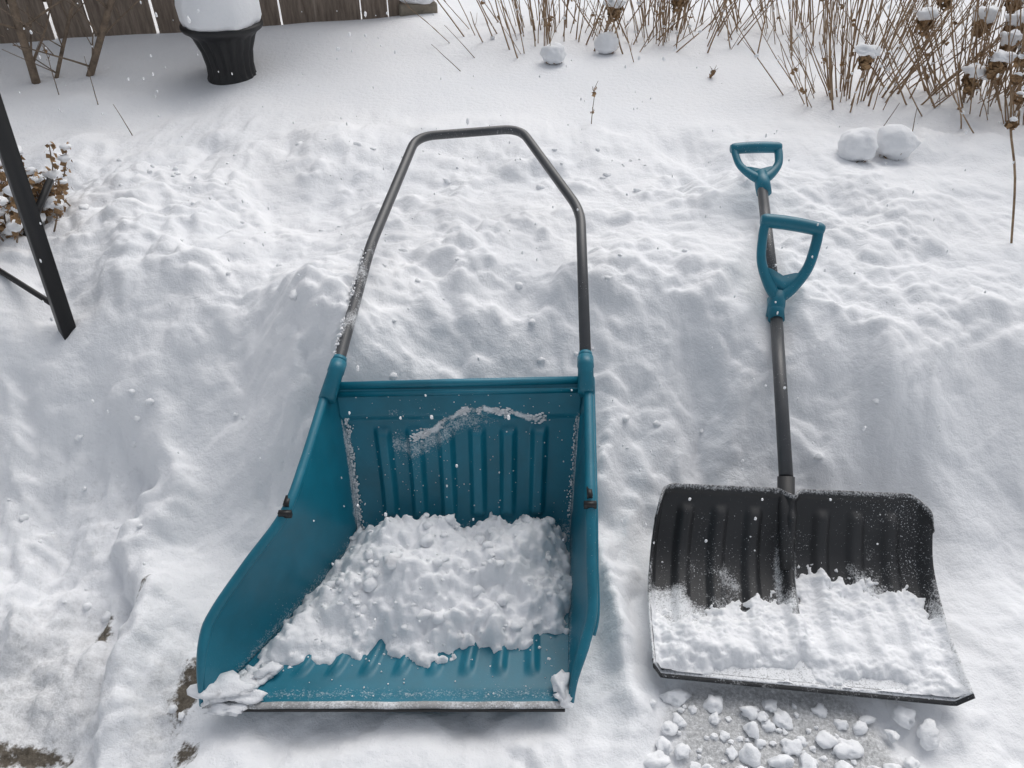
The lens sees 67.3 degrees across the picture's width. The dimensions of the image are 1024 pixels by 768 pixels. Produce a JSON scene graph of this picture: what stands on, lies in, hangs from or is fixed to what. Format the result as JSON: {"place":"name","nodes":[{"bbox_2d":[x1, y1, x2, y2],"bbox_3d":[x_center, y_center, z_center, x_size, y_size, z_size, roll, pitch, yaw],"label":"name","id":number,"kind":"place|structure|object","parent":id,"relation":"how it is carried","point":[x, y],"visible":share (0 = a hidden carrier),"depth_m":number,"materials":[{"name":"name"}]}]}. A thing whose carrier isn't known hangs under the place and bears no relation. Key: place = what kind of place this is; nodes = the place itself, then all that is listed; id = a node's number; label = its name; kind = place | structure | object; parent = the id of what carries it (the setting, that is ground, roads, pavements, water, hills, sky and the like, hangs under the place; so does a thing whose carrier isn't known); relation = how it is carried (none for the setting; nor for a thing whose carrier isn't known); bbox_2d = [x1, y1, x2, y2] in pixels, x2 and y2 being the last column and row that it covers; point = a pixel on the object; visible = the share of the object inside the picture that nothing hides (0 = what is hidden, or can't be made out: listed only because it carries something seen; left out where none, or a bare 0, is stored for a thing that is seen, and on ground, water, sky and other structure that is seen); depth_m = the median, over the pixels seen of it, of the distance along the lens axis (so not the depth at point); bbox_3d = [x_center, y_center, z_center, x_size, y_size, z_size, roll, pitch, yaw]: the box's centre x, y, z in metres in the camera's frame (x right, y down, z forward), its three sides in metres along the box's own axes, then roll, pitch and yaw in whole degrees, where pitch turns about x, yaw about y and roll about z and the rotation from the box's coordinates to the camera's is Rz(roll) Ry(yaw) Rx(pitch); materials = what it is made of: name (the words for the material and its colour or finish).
{"place":"outdoors","nodes":[
{"label":"outdoors","id":0,"kind":"place"},
{"bbox_2d":[0,0,1023,767],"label":"snowy ground","id":1,"kind":"structure","parent":0,"point":[214,348],"depth_m":2.05,"materials":[{"name":"white snow"}]},
{"bbox_2d":[0,0,63,83],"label":"sapling tree","id":2,"kind":"object","parent":1,"relation":"on","point":[24,42],"visible":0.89,"depth_m":3.18,"materials":[{"name":"brown plant"}]},
{"bbox_2d":[0,141,73,242],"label":"dead shrub","id":3,"kind":"object","parent":1,"relation":"on","point":[14,225],"visible":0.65,"depth_m":2.25,"materials":[{"name":"brown plant"}]},
{"bbox_2d":[0,94,75,339],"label":"garden obelisk","id":4,"kind":"object","parent":1,"relation":"on","point":[29,208],"visible":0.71,"depth_m":1.94,"materials":[{"name":"black metal"}]},
{"bbox_2d":[0,0,86,77],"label":"sapling tree","id":5,"kind":"object","parent":1,"relation":"on","point":[63,44],"visible":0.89,"depth_m":3.25,"materials":[{"name":"brown plant"}]},
{"bbox_2d":[41,43,58,94],"bbox_3d":[-1.847,-1.256,3.091,0.035,0.219,0.022,28,46,31],"label":"twig","id":6,"kind":"object","parent":1,"relation":"on","point":[45,50],"visible":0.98,"depth_m":3.06,"materials":[{"name":"brown plant"}]},
{"bbox_2d":[13,0,139,76],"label":"sapling tree","id":7,"kind":"object","parent":1,"relation":"on","point":[101,34],"visible":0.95,"depth_m":3.24,"materials":[{"name":"brown plant"}]},
{"bbox_2d":[84,56,98,104],"bbox_3d":[-1.662,-1.189,3.044,0.004,0.189,0.070,-14,40,-17],"label":"twig","id":8,"kind":"object","parent":1,"relation":"on","point":[91,82],"visible":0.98,"depth_m":3.04,"materials":[{"name":"brown plant"}]},
{"bbox_2d":[0,0,401,43],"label":"wooden fence","id":9,"kind":"object","parent":1,"relation":"on","point":[137,18],"depth_m":3.68,"materials":[{"name":"brown wood"}]},
{"bbox_2d":[175,0,262,84],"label":"planter","id":10,"kind":"object","parent":1,"relation":"on","point":[221,33],"visible":0.92,"depth_m":3.19,"materials":[{"name":"black plastic"}]},
{"bbox_2d":[186,125,599,716],"bbox_3d":[-0.221,-0.071,1.965,0.845,0.625,1.618,0,38,0],"label":"sleigh shovel","id":11,"kind":"object","parent":1,"relation":"on","point":[441,565],"visible":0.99,"depth_m":1.69,"materials":[{"name":"teal plastic"}]},
{"bbox_2d":[398,0,437,15],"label":"edging block","id":12,"kind":"structure","parent":1,"relation":"on","point":[422,6],"depth_m":3.98,"materials":[{"name":"concrete"}]},
{"bbox_2d":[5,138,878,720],"bbox_3d":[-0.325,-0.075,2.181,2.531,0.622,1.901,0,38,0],"label":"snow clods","id":13,"kind":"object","parent":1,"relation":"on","point":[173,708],"visible":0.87,"depth_m":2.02,"materials":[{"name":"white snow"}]},
{"bbox_2d":[444,25,474,57],"bbox_3d":[-0.227,-1.532,3.470,0.165,0.149,0.005,13,40,16],"label":"twig","id":14,"kind":"object","parent":1,"relation":"on","point":[459,41],"visible":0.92,"depth_m":3.46,"materials":[{"name":"brown plant"}]},
{"bbox_2d":[540,42,566,64],"bbox_3d":[0.189,-1.469,3.443,0.109,0.105,0.114,-17,41,-21],"label":"lump","id":15,"kind":"object","parent":1,"relation":"on","point":[553,53],"visible":0.98,"depth_m":3.40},
{"bbox_2d":[402,0,734,57],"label":"dry perennial plant","id":16,"kind":"object","parent":1,"relation":"on","point":[613,5],"visible":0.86,"depth_m":3.60,"materials":[{"name":"brown plant"}]},
{"bbox_2d":[590,82,597,123],"bbox_3d":[0.309,-1.062,2.933,0.021,0.172,0.048,9,39,11],"label":"twig","id":17,"kind":"object","parent":1,"relation":"on","point":[593,95],"visible":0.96,"depth_m":2.91,"materials":[{"name":"brown plant"}]},
{"bbox_2d":[594,31,618,53],"bbox_3d":[0.440,-1.560,3.538,0.110,0.112,0.117,26,45,30],"label":"lump","id":18,"kind":"object","parent":1,"relation":"on","point":[606,42],"visible":0.99,"depth_m":3.50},
{"bbox_2d":[562,0,831,61],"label":"dry perennial plant","id":19,"kind":"object","parent":1,"relation":"on","point":[677,4],"visible":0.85,"depth_m":3.67,"materials":[{"name":"brown plant"}]},
{"bbox_2d":[643,688,939,767],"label":"snow chunks","id":20,"kind":"object","parent":1,"relation":"on","point":[901,715],"visible":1,"depth_m":1.53,"materials":[{"name":"white snow"}]},
{"bbox_2d":[648,141,974,705],"bbox_3d":[0.623,-0.053,1.968,0.669,0.593,1.536,0,38,0],"label":"snow shovel","id":21,"kind":"object","parent":1,"relation":"on","point":[812,590],"visible":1,"depth_m":1.75,"materials":[{"name":"black plastic"}]},
{"bbox_2d":[682,0,1023,57],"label":"dry hydrangea plant","id":22,"kind":"object","parent":1,"relation":"on","point":[908,13],"visible":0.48,"depth_m":3.78,"materials":[{"name":"brown plant"}]},
{"bbox_2d":[838,127,878,162],"bbox_3d":[1.185,-0.816,2.650,0.126,0.133,0.130,0,38,0],"label":"lump","id":23,"kind":"object","parent":1,"relation":"on","point":[857,144],"visible":0.98,"depth_m":2.60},
{"bbox_2d":[723,0,1023,112],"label":"dry hydrangea plant","id":24,"kind":"object","parent":1,"relation":"on","point":[867,55],"visible":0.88,"depth_m":3.02,"materials":[{"name":"brown plant"}]},
{"bbox_2d":[876,124,920,160],"bbox_3d":[1.338,-0.837,2.681,0.153,0.135,0.139,0,38,0],"label":"snow lump","id":25,"kind":"object","parent":1,"relation":"on","point":[896,142],"visible":0.94,"depth_m":2.63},
{"bbox_2d":[837,0,1023,128],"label":"dry hydrangea plant","id":26,"kind":"object","parent":1,"relation":"on","point":[928,15],"visible":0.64,"depth_m":2.98,"materials":[{"name":"brown plant"}]},
{"bbox_2d":[927,0,1023,132],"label":"dry hydrangea plant","id":27,"kind":"object","parent":1,"relation":"on","point":[999,59],"visible":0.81,"depth_m":2.81,"materials":[{"name":"brown plant"}]},
{"bbox_2d":[1004,36,1023,242],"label":"leaning hydrangea stem","id":28,"kind":"object","parent":1,"relation":"on","point":[1012,123],"visible":0.99,"depth_m":2.20,"materials":[{"name":"brown plant"}]},
{"bbox_2d":[7,1,1023,633],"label":"falling snow","id":29,"kind":"structure","parent":0,"point":[535,223],"depth_m":1.70,"materials":[{"name":"white snow"}]},
{"bbox_2d":[709,65,716,78],"bbox_3d":[0.862,-1.330,3.301,0.036,0.069,0.035,31,47,33],"label":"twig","id":30,"kind":"object","parent":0,"point":[712,72],"visible":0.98,"depth_m":3.29,"materials":[{"name":"brown plant"}]}
]}

